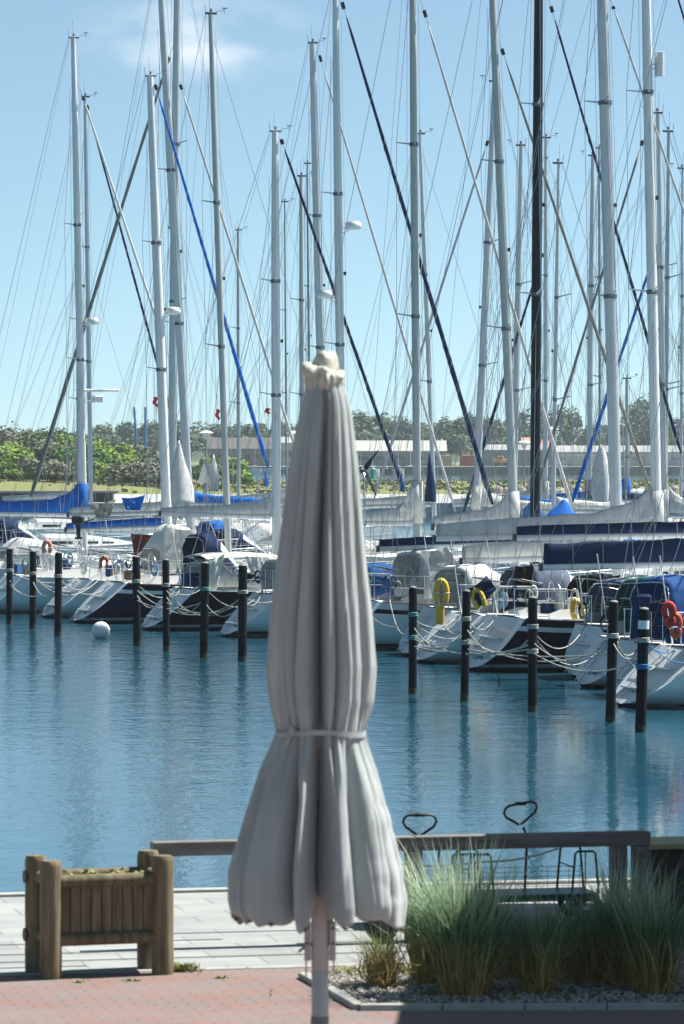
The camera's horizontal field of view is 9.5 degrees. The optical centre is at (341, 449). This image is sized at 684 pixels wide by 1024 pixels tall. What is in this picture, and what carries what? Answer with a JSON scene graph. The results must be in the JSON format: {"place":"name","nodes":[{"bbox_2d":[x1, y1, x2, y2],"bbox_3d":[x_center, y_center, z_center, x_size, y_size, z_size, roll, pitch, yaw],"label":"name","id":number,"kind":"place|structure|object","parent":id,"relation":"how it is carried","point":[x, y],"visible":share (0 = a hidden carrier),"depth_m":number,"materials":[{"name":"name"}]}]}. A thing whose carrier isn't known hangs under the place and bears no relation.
{"place":"outdoors","nodes":[
{"label":"outdoors","id":0,"kind":"place"},
{"bbox_2d":[0,490,120,501],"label":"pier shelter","id":1,"kind":"object","parent":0,"point":[100,496],"visible":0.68,"depth_m":295.30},
{"bbox_2d":[207,437,271,465],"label":"warehouse","id":2,"kind":"structure","parent":0,"point":[253,446],"depth_m":845.00,"materials":[{"name":"grey"}]},
{"bbox_2d":[1,494,678,516],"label":"promenade","id":3,"kind":"structure","parent":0,"point":[153,497],"depth_m":305.41,"materials":[{"name":"grey concrete"}]},
{"bbox_2d":[0,474,683,891],"bbox_3d":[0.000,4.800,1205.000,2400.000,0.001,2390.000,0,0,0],"label":"water","id":4,"kind":"structure","parent":0,"point":[118,748],"depth_m":65.11,"materials":[{"name":"blue liquid"}]},
{"bbox_2d":[6,548,12,623],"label":"mooring pile","id":5,"kind":"object","parent":4,"relation":"in","point":[9,571],"visible":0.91,"depth_m":112.87,"materials":[{"name":"wood"}]},
{"bbox_2d":[29,550,36,628],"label":"mooring pile","id":6,"kind":"object","parent":4,"relation":"in","point":[32,604],"visible":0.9,"depth_m":109.64,"materials":[{"name":"wood"}]},
{"bbox_2d":[54,552,62,636],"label":"mooring pile","id":7,"kind":"object","parent":4,"relation":"in","point":[58,575],"visible":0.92,"depth_m":105.12,"materials":[{"name":"wood"}]},
{"bbox_2d":[0,209,157,540],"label":"sailing boat","id":8,"kind":"object","parent":4,"relation":"on","point":[45,523],"visible":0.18,"depth_m":194.37,"materials":[{"name":"white"}]},
{"bbox_2d":[0,92,199,548],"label":"sailing boat","id":9,"kind":"object","parent":4,"relation":"on","point":[10,524],"visible":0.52,"depth_m":159.91,"materials":[{"name":"white"}]},
{"bbox_2d":[92,619,109,638],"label":"ball buoy","id":10,"kind":"object","parent":4,"relation":"on","point":[100,629],"visible":1,"depth_m":103.84,"materials":[{"name":"white plastic"}]},
{"bbox_2d":[0,19,238,578],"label":"sailing boat","id":11,"kind":"object","parent":4,"relation":"on","point":[45,508],"visible":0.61,"depth_m":130.90,"materials":[{"name":"silver metal"}]},
{"bbox_2d":[131,556,140,645],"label":"mooring pile","id":12,"kind":"object","parent":4,"relation":"in","point":[136,581],"visible":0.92,"depth_m":99.92,"materials":[{"name":"wood"}]},
{"bbox_2d":[0,67,281,612],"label":"sailing boat","id":13,"kind":"object","parent":4,"relation":"on","point":[20,602],"visible":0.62,"depth_m":121.87,"materials":[{"name":"silver metal"}]},
{"bbox_2d":[12,0,282,557],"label":"sailing boat","id":14,"kind":"object","parent":4,"relation":"on","point":[261,534],"visible":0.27,"depth_m":149.87,"materials":[{"name":"white"}]},
{"bbox_2d":[34,0,293,568],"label":"sailing boat","id":15,"kind":"object","parent":4,"relation":"on","point":[154,507],"visible":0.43,"depth_m":127.88,"materials":[{"name":"silver metal"}]},
{"bbox_2d":[161,559,169,650],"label":"mooring pile","id":16,"kind":"object","parent":4,"relation":"in","point":[165,583],"visible":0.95,"depth_m":97.39,"materials":[{"name":"wood"}]},
{"bbox_2d":[199,562,209,657],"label":"mooring pile","id":17,"kind":"object","parent":4,"relation":"in","point":[204,608],"visible":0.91,"depth_m":94.27,"materials":[{"name":"black wood"}]},
{"bbox_2d":[39,0,374,617],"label":"sailing boat","id":18,"kind":"object","parent":4,"relation":"on","point":[160,544],"visible":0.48,"depth_m":118.60,"materials":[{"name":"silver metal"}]},
{"bbox_2d":[148,218,294,525],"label":"sailing boat","id":19,"kind":"object","parent":4,"relation":"on","point":[181,521],"visible":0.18,"depth_m":204.93,"materials":[{"name":"black"}]},
{"bbox_2d":[69,123,406,622],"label":"sailing boat","id":20,"kind":"object","parent":4,"relation":"on","point":[112,602],"visible":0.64,"depth_m":115.11,"materials":[{"name":"white plastic"}]},
{"bbox_2d":[237,564,247,661],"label":"mooring pile","id":21,"kind":"object","parent":4,"relation":"in","point":[242,591],"visible":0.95,"depth_m":92.67,"materials":[{"name":"wood"}]},
{"bbox_2d":[194,197,371,532],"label":"sailing boat","id":22,"kind":"object","parent":4,"relation":"on","point":[285,465],"visible":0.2,"depth_m":199.96,"materials":[{"name":"black"}]},
{"bbox_2d":[196,160,409,542],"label":"sailing boat","id":23,"kind":"object","parent":4,"relation":"on","point":[214,523],"visible":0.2,"depth_m":155.92,"materials":[{"name":"black"}]},
{"bbox_2d":[213,161,398,539],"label":"sailing boat","id":24,"kind":"object","parent":4,"relation":"on","point":[367,531],"visible":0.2,"depth_m":189.96,"materials":[{"name":"black"}]},
{"bbox_2d":[141,0,510,629],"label":"sailing boat","id":25,"kind":"object","parent":4,"relation":"on","point":[223,582],"visible":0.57,"depth_m":110.58,"materials":[{"name":"white"}]},
{"bbox_2d":[199,25,461,562],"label":"sailing boat","id":26,"kind":"object","parent":4,"relation":"on","point":[318,284],"visible":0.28,"depth_m":139.90,"materials":[{"name":"white metal"}]},
{"bbox_2d":[218,0,594,636],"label":"sailing boat","id":27,"kind":"object","parent":4,"relation":"on","point":[258,617],"visible":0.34,"depth_m":106.53,"materials":[{"name":"silver metal"}]},
{"bbox_2d":[407,586,417,693],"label":"mooring pile","id":28,"kind":"object","parent":4,"relation":"in","point":[412,616],"visible":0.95,"depth_m":80.43,"materials":[{"name":"black wood"}]},
{"bbox_2d":[350,129,529,553],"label":"sailing boat","id":29,"kind":"object","parent":4,"relation":"on","point":[429,497],"visible":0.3,"depth_m":144.92,"materials":[{"name":"silver metal"}]},
{"bbox_2d":[460,589,470,701],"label":"mooring pile","id":30,"kind":"object","parent":4,"relation":"in","point":[465,636],"visible":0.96,"depth_m":77.98,"materials":[{"name":"wood"}]},
{"bbox_2d":[366,73,593,564],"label":"sailing boat","id":31,"kind":"object","parent":4,"relation":"on","point":[483,336],"visible":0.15,"depth_m":133.90,"materials":[{"name":"silver metal"}]},
{"bbox_2d":[359,0,683,598],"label":"sailing boat","id":32,"kind":"object","parent":4,"relation":"on","point":[512,501],"visible":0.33,"depth_m":103.47,"materials":[{"name":"silver metal"}]},
{"bbox_2d":[368,0,683,649],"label":"sailing boat","id":33,"kind":"object","parent":4,"relation":"on","point":[410,566],"visible":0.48,"depth_m":99.93,"materials":[{"name":"silver metal"}]},
{"bbox_2d":[433,578,449,623],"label":"horseshoe buoy","id":34,"kind":"object","parent":33,"relation":"attached to","point":[439,614],"visible":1,"depth_m":91.06,"materials":[{"name":"yellow plastic"}]},
{"bbox_2d":[422,133,639,536],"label":"sailing boat","id":35,"kind":"object","parent":4,"relation":"on","point":[458,502],"visible":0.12,"depth_m":151.93,"materials":[{"name":"silver metal"}]},
{"bbox_2d":[429,139,634,554],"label":"sailing boat","id":36,"kind":"object","parent":4,"relation":"on","point":[516,353],"visible":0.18,"depth_m":138.42,"materials":[{"name":"silver metal"}]},
{"bbox_2d":[527,596,538,711],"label":"mooring pile","id":37,"kind":"object","parent":4,"relation":"in","point":[532,628],"visible":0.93,"depth_m":74.92,"materials":[{"name":"wood"}]},
{"bbox_2d":[395,0,683,655],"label":"sailing boat","id":38,"kind":"object","parent":4,"relation":"on","point":[507,552],"visible":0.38,"depth_m":96.82,"materials":[{"name":"silver metal"}]},
{"bbox_2d":[408,0,683,662],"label":"sailing boat","id":39,"kind":"object","parent":4,"relation":"on","point":[489,529],"visible":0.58,"depth_m":93.63,"materials":[{"name":"silver metal"}]},
{"bbox_2d":[443,144,673,573],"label":"sailing boat","id":40,"kind":"object","parent":4,"relation":"on","point":[558,503],"visible":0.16,"depth_m":130.95,"materials":[{"name":"silver metal"}]},
{"bbox_2d":[468,0,683,670],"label":"sailing boat","id":41,"kind":"object","parent":4,"relation":"on","point":[556,622],"visible":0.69,"depth_m":89.43,"materials":[{"name":"black"}]},
{"bbox_2d":[499,140,683,539],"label":"sailing boat","id":42,"kind":"object","parent":4,"relation":"on","point":[597,479],"visible":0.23,"depth_m":159.90,"materials":[{"name":"silver metal"}]},
{"bbox_2d":[517,134,679,489],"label":"sailing boat","id":43,"kind":"object","parent":4,"relation":"on","point":[599,318],"visible":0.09,"depth_m":177.97,"materials":[{"name":"silver metal"}]},
{"bbox_2d":[528,106,683,577],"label":"sailing boat","id":44,"kind":"object","parent":4,"relation":"on","point":[672,501],"visible":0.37,"depth_m":120.92,"materials":[{"name":"silver metal"}]},
{"bbox_2d":[538,188,683,677],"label":"sailing boat","id":45,"kind":"object","parent":4,"relation":"on","point":[577,556],"visible":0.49,"depth_m":86.32,"materials":[{"name":"silver metal"}]},
{"bbox_2d":[605,600,618,721],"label":"mooring pile","id":46,"kind":"object","parent":4,"relation":"in","point":[612,635],"visible":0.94,"depth_m":72.11,"materials":[{"name":"wood"}]},
{"bbox_2d":[549,374,677,503],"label":"sailing boat","id":47,"kind":"object","parent":4,"relation":"on","point":[579,493],"visible":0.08,"depth_m":164.92,"materials":[{"name":"white"}]},
{"bbox_2d":[568,112,683,571],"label":"sailing boat","id":48,"kind":"object","parent":4,"relation":"on","point":[667,277],"visible":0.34,"depth_m":126.93,"materials":[{"name":"silver metal"}]},
{"bbox_2d":[572,411,683,687],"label":"sailing boat","id":49,"kind":"object","parent":4,"relation":"on","point":[599,662],"visible":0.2,"depth_m":83.23,"materials":[{"name":"silver metal"}]},
{"bbox_2d":[587,163,683,521],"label":"sailing boat","id":50,"kind":"object","parent":4,"relation":"on","point":[681,492],"visible":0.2,"depth_m":149.95,"materials":[{"name":"silver metal"}]},
{"bbox_2d":[635,607,649,732],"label":"mooring pile","id":51,"kind":"object","parent":4,"relation":"in","point":[642,641],"visible":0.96,"depth_m":69.48,"materials":[{"name":"wood"}]},
{"bbox_2d":[603,530,683,691],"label":"sailing boat","id":52,"kind":"object","parent":4,"relation":"on","point":[653,587],"visible":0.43,"depth_m":80.54,"materials":[{"name":"silver metal"}]},
{"bbox_2d":[616,556,683,707],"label":"sailing boat","id":53,"kind":"object","parent":4,"relation":"on","point":[665,684],"visible":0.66,"depth_m":76.27,"materials":[{"name":"white plastic"}]},
{"bbox_2d":[661,601,676,627],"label":"buoy","id":54,"kind":"object","parent":53,"relation":"hanging from","point":[671,605],"visible":1,"depth_m":75.58,"materials":[{"name":"plastic"}]},
{"bbox_2d":[0,957,683,1023],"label":"terrace","id":55,"kind":"structure","parent":0,"point":[240,996],"depth_m":24.98,"materials":[{"name":"red brick"}]},
{"bbox_2d":[0,963,372,975],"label":"kerb","id":56,"kind":"structure","parent":55,"relation":"on","point":[150,970],"depth_m":26.71,"materials":[{"name":"concrete"}]},
{"bbox_2d":[227,351,406,1023],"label":"parasol","id":57,"kind":"object","parent":55,"relation":"on","point":[316,843],"visible":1,"depth_m":18.04,"materials":[{"name":"fabric"}]},
{"bbox_2d":[328,960,683,1008],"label":"gravel","id":58,"kind":"structure","parent":55,"relation":"on","point":[628,995],"depth_m":25.44,"materials":[{"name":"grey gravel"}]},
{"bbox_2d":[329,921,427,987],"bbox_3d":[0.218,3.163,25.833,0.774,0.455,0.598,0,0,0],"label":"grass clump","id":59,"kind":"object","parent":58,"relation":"on","point":[379,954],"visible":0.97,"depth_m":25.77,"materials":[{"name":"green plant"}]},
{"bbox_2d":[374,841,480,984],"bbox_3d":[0.557,2.923,25.962,0.981,0.935,0.737,0,0,0],"label":"grass clump","id":60,"kind":"object","parent":58,"relation":"on","point":[423,955],"visible":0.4,"depth_m":25.91,"materials":[{"name":"green plant"}]},
{"bbox_2d":[336,827,593,997],"bbox_3d":[0.760,2.857,25.481,1.762,1.066,1.257,0,0,0],"label":"grass clump","id":61,"kind":"object","parent":58,"relation":"on","point":[463,943],"visible":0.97,"depth_m":25.32,"materials":[{"name":"green plant"}]},
{"bbox_2d":[270,979,672,1014],"bbox_3d":[1.021,3.367,25.284,2.949,0.058,1.562,0,0,0],"label":"weed tuft","id":62,"kind":"object","parent":58,"relation":"on","point":[511,994],"visible":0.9,"depth_m":25.33,"materials":[{"name":"green plant"}]},
{"bbox_2d":[298,972,683,1010],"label":"bed kerb","id":63,"kind":"structure","parent":58,"relation":"on","point":[347,1000],"depth_m":24.81,"materials":[{"name":"concrete"}]},
{"bbox_2d":[479,905,551,980],"bbox_3d":[0.994,3.142,26.254,0.839,0.497,0.779,0,0,43],"label":"grass clump","id":64,"kind":"object","parent":58,"relation":"on","point":[507,966],"visible":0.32,"depth_m":26.16,"materials":[{"name":"green plant"}]},
{"bbox_2d":[477,888,610,994],"bbox_3d":[1.220,3.051,25.498,0.906,0.678,0.826,0,0,-35],"label":"grass clump","id":65,"kind":"object","parent":58,"relation":"on","point":[538,957],"visible":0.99,"depth_m":25.45,"materials":[{"name":"green plant"}]},
{"bbox_2d":[505,874,631,983],"bbox_3d":[1.442,3.047,26.000,1.202,0.685,0.960,0,0,0],"label":"grass clump","id":66,"kind":"object","parent":58,"relation":"on","point":[581,955],"visible":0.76,"depth_m":25.89,"materials":[{"name":"green plant"}]},
{"bbox_2d":[558,864,683,995],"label":"grass clump","id":67,"kind":"object","parent":58,"relation":"on","point":[654,962],"visible":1,"depth_m":25.41,"materials":[{"name":"green plant"}]},
{"bbox_2d":[558,837,683,987],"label":"grass clump","id":68,"kind":"object","parent":58,"relation":"on","point":[609,958],"visible":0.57,"depth_m":25.78,"materials":[{"name":"green plant"}]},
{"bbox_2d":[0,883,683,975],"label":"quay","id":69,"kind":"structure","parent":0,"point":[203,912],"depth_m":28.31,"materials":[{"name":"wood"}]},
{"bbox_2d":[22,849,173,979],"bbox_3d":[-1.580,3.011,26.584,0.907,0.770,0.505,0,0,-18],"label":"planter","id":70,"kind":"object","parent":69,"relation":"on","point":[98,906],"visible":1,"depth_m":26.45,"materials":[{"name":"brown wood"}]},
{"bbox_2d":[0,878,628,896],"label":"quay edge","id":71,"kind":"object","parent":69,"relation":"attached to","point":[176,890],"depth_m":31.61,"materials":[{"name":"concrete"}]},
{"bbox_2d":[365,920,397,942],"bbox_3d":[0.275,3.285,28.216,0.229,0.229,0.060,0,0,-6],"label":"cart wheel","id":72,"kind":"object","parent":69,"relation":"on","point":[373,926],"visible":0.3,"depth_m":28.20,"materials":[{"name":"black rubber"}]},
{"bbox_2d":[150,830,649,940],"bbox_3d":[0.424,3.035,28.300,3.534,0.728,0.120,0,0,-13],"label":"barrier","id":73,"kind":"object","parent":69,"relation":"on","point":[616,842],"visible":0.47,"depth_m":28.42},
{"bbox_2d":[374,813,498,924],"bbox_3d":[0.612,3.001,29.300,0.931,0.801,0.532,0,0,-12],"label":"handcart","id":74,"kind":"object","parent":69,"relation":"on","point":[427,830],"visible":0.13,"depth_m":29.27,"materials":[{"name":"black metal"}]},
{"bbox_2d":[436,800,602,921],"bbox_3d":[1.261,2.965,29.500,1.158,0.872,0.532,0,0,-12],"label":"handcart","id":75,"kind":"object","parent":69,"relation":"on","point":[558,890],"visible":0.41,"depth_m":29.49,"materials":[{"name":"black metal"}]},
{"bbox_2d":[649,836,683,924],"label":"hedge trough","id":76,"kind":"object","parent":69,"relation":"on","point":[669,850],"visible":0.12,"depth_m":29.29,"materials":[{"name":"brown wood"}]},
{"bbox_2d":[0,476,683,493],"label":"spit ground","id":77,"kind":"structure","parent":0,"point":[27,485],"depth_m":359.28,"materials":[{"name":"green plant"}]},
{"bbox_2d":[0,461,26,479],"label":"bush","id":78,"kind":"object","parent":77,"relation":"on","point":[13,470],"visible":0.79,"depth_m":369.52,"materials":[{"name":"green plant"}]},
{"bbox_2d":[1,442,35,462],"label":"bush","id":79,"kind":"object","parent":77,"relation":"on","point":[18,451],"visible":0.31,"depth_m":394.76,"materials":[{"name":"green plant"}]},
{"bbox_2d":[19,435,58,460],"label":"bush","id":80,"kind":"object","parent":77,"relation":"on","point":[37,446],"visible":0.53,"depth_m":397.21,"materials":[{"name":"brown plant"}]},
{"bbox_2d":[13,457,76,481],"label":"bush","id":81,"kind":"object","parent":77,"relation":"on","point":[55,469],"visible":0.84,"depth_m":364.55,"materials":[{"name":"brown plant"}]},
{"bbox_2d":[21,427,68,445],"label":"bush","id":82,"kind":"object","parent":77,"relation":"on","point":[43,435],"visible":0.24,"depth_m":424.20,"materials":[{"name":"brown plant"}]},
{"bbox_2d":[55,433,100,451],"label":"bush","id":83,"kind":"object","parent":77,"relation":"on","point":[63,444],"visible":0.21,"depth_m":421.55,"materials":[{"name":"green plant"}]},
{"bbox_2d":[50,445,120,465],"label":"bush","id":84,"kind":"object","parent":77,"relation":"on","point":[104,458],"visible":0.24,"depth_m":389.59,"materials":[{"name":"green plant"}]},
{"bbox_2d":[86,438,139,457],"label":"bush","id":85,"kind":"object","parent":77,"relation":"on","point":[109,448],"visible":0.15,"depth_m":425.58,"materials":[{"name":"green plant"}]},
{"bbox_2d":[97,460,159,485],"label":"bush","id":86,"kind":"object","parent":77,"relation":"on","point":[128,472],"visible":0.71,"depth_m":365.81,"materials":[{"name":"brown plant"}]},
{"bbox_2d":[130,466,160,486],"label":"bush","id":87,"kind":"object","parent":77,"relation":"on","point":[139,476],"visible":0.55,"depth_m":362.97,"materials":[{"name":"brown plant"}]},
{"bbox_2d":[221,468,253,484],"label":"bush","id":88,"kind":"object","parent":77,"relation":"on","point":[245,476],"visible":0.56,"depth_m":364.96,"materials":[{"name":"green plant"}]},
{"bbox_2d":[0,0,683,445],"label":"sky","id":89,"kind":"structure","parent":0,"point":[261,45],"materials":[{"name":"blue"}]},
{"bbox_2d":[355,440,446,465],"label":"warehouse","id":90,"kind":"structure","parent":0,"point":[362,447],"depth_m":842.00,"materials":[{"name":"grey"}]},
{"bbox_2d":[191,462,679,473],"bbox_3d":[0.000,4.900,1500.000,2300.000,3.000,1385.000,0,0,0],"label":"shore ground","id":91,"kind":"structure","parent":0,"point":[464,469],"depth_m":807.50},
{"bbox_2d":[75,431,122,448],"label":"bush","id":92,"kind":"object","parent":91,"relation":"on","point":[112,439],"visible":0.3,"depth_m":876.33,"materials":[{"name":"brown plant"}]},
{"bbox_2d":[113,421,150,444],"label":"tree","id":93,"kind":"object","parent":91,"relation":"on","point":[131,433],"visible":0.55,"depth_m":939.32,"materials":[{"name":"green plant"}]},
{"bbox_2d":[127,434,158,450],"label":"bush","id":94,"kind":"object","parent":91,"relation":"on","point":[141,439],"visible":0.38,"depth_m":874.95,"materials":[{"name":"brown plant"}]},
{"bbox_2d":[176,433,211,461],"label":"bush","id":95,"kind":"object","parent":91,"relation":"on","point":[200,441],"visible":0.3,"depth_m":884.21,"materials":[{"name":"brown plant"}]},
{"bbox_2d":[234,423,271,436],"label":"tree","id":96,"kind":"object","parent":91,"relation":"on","point":[247,429],"visible":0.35,"depth_m":896.72,"materials":[{"name":"green plant"}]},
{"bbox_2d":[354,412,394,439],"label":"tree","id":97,"kind":"object","parent":91,"relation":"on","point":[376,425],"visible":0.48,"depth_m":906.62,"materials":[{"name":"green plant"}]},
{"bbox_2d":[388,418,428,439],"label":"tree","id":98,"kind":"object","parent":91,"relation":"on","point":[406,430],"visible":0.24,"depth_m":911.82,"materials":[{"name":"green plant"}]},
{"bbox_2d":[433,416,468,454],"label":"tree","id":99,"kind":"object","parent":91,"relation":"on","point":[449,424],"visible":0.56,"depth_m":886.34,"materials":[{"name":"green plant"}]},
{"bbox_2d":[435,431,473,455],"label":"tree","id":100,"kind":"object","parent":91,"relation":"on","point":[451,440],"visible":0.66,"depth_m":875.84,"materials":[{"name":"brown plant"}]},
{"bbox_2d":[474,415,505,441],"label":"tree","id":101,"kind":"object","parent":91,"relation":"on","point":[498,433],"visible":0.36,"depth_m":924.97,"materials":[{"name":"green plant"}]},
{"bbox_2d":[559,406,582,445],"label":"tree","id":102,"kind":"object","parent":91,"relation":"on","point":[578,420],"visible":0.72,"depth_m":956.29,"materials":[{"name":"green plant"}]},
{"bbox_2d":[565,430,624,445],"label":"bush","id":103,"kind":"object","parent":91,"relation":"on","point":[581,435],"visible":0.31,"depth_m":888.65,"materials":[{"name":"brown plant"}]},
{"bbox_2d":[620,402,648,445],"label":"tree","id":104,"kind":"object","parent":91,"relation":"on","point":[632,413],"visible":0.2,"depth_m":901.65,"materials":[{"name":"green plant"}]},
{"bbox_2d":[482,445,548,465],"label":"warehouse","id":105,"kind":"structure","parent":0,"point":[494,456],"depth_m":846.00,"materials":[{"name":"grey"}]},
{"bbox_2d":[550,446,683,465],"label":"warehouse","id":106,"kind":"structure","parent":0,"point":[566,449],"depth_m":850.00,"materials":[{"name":"grey"}]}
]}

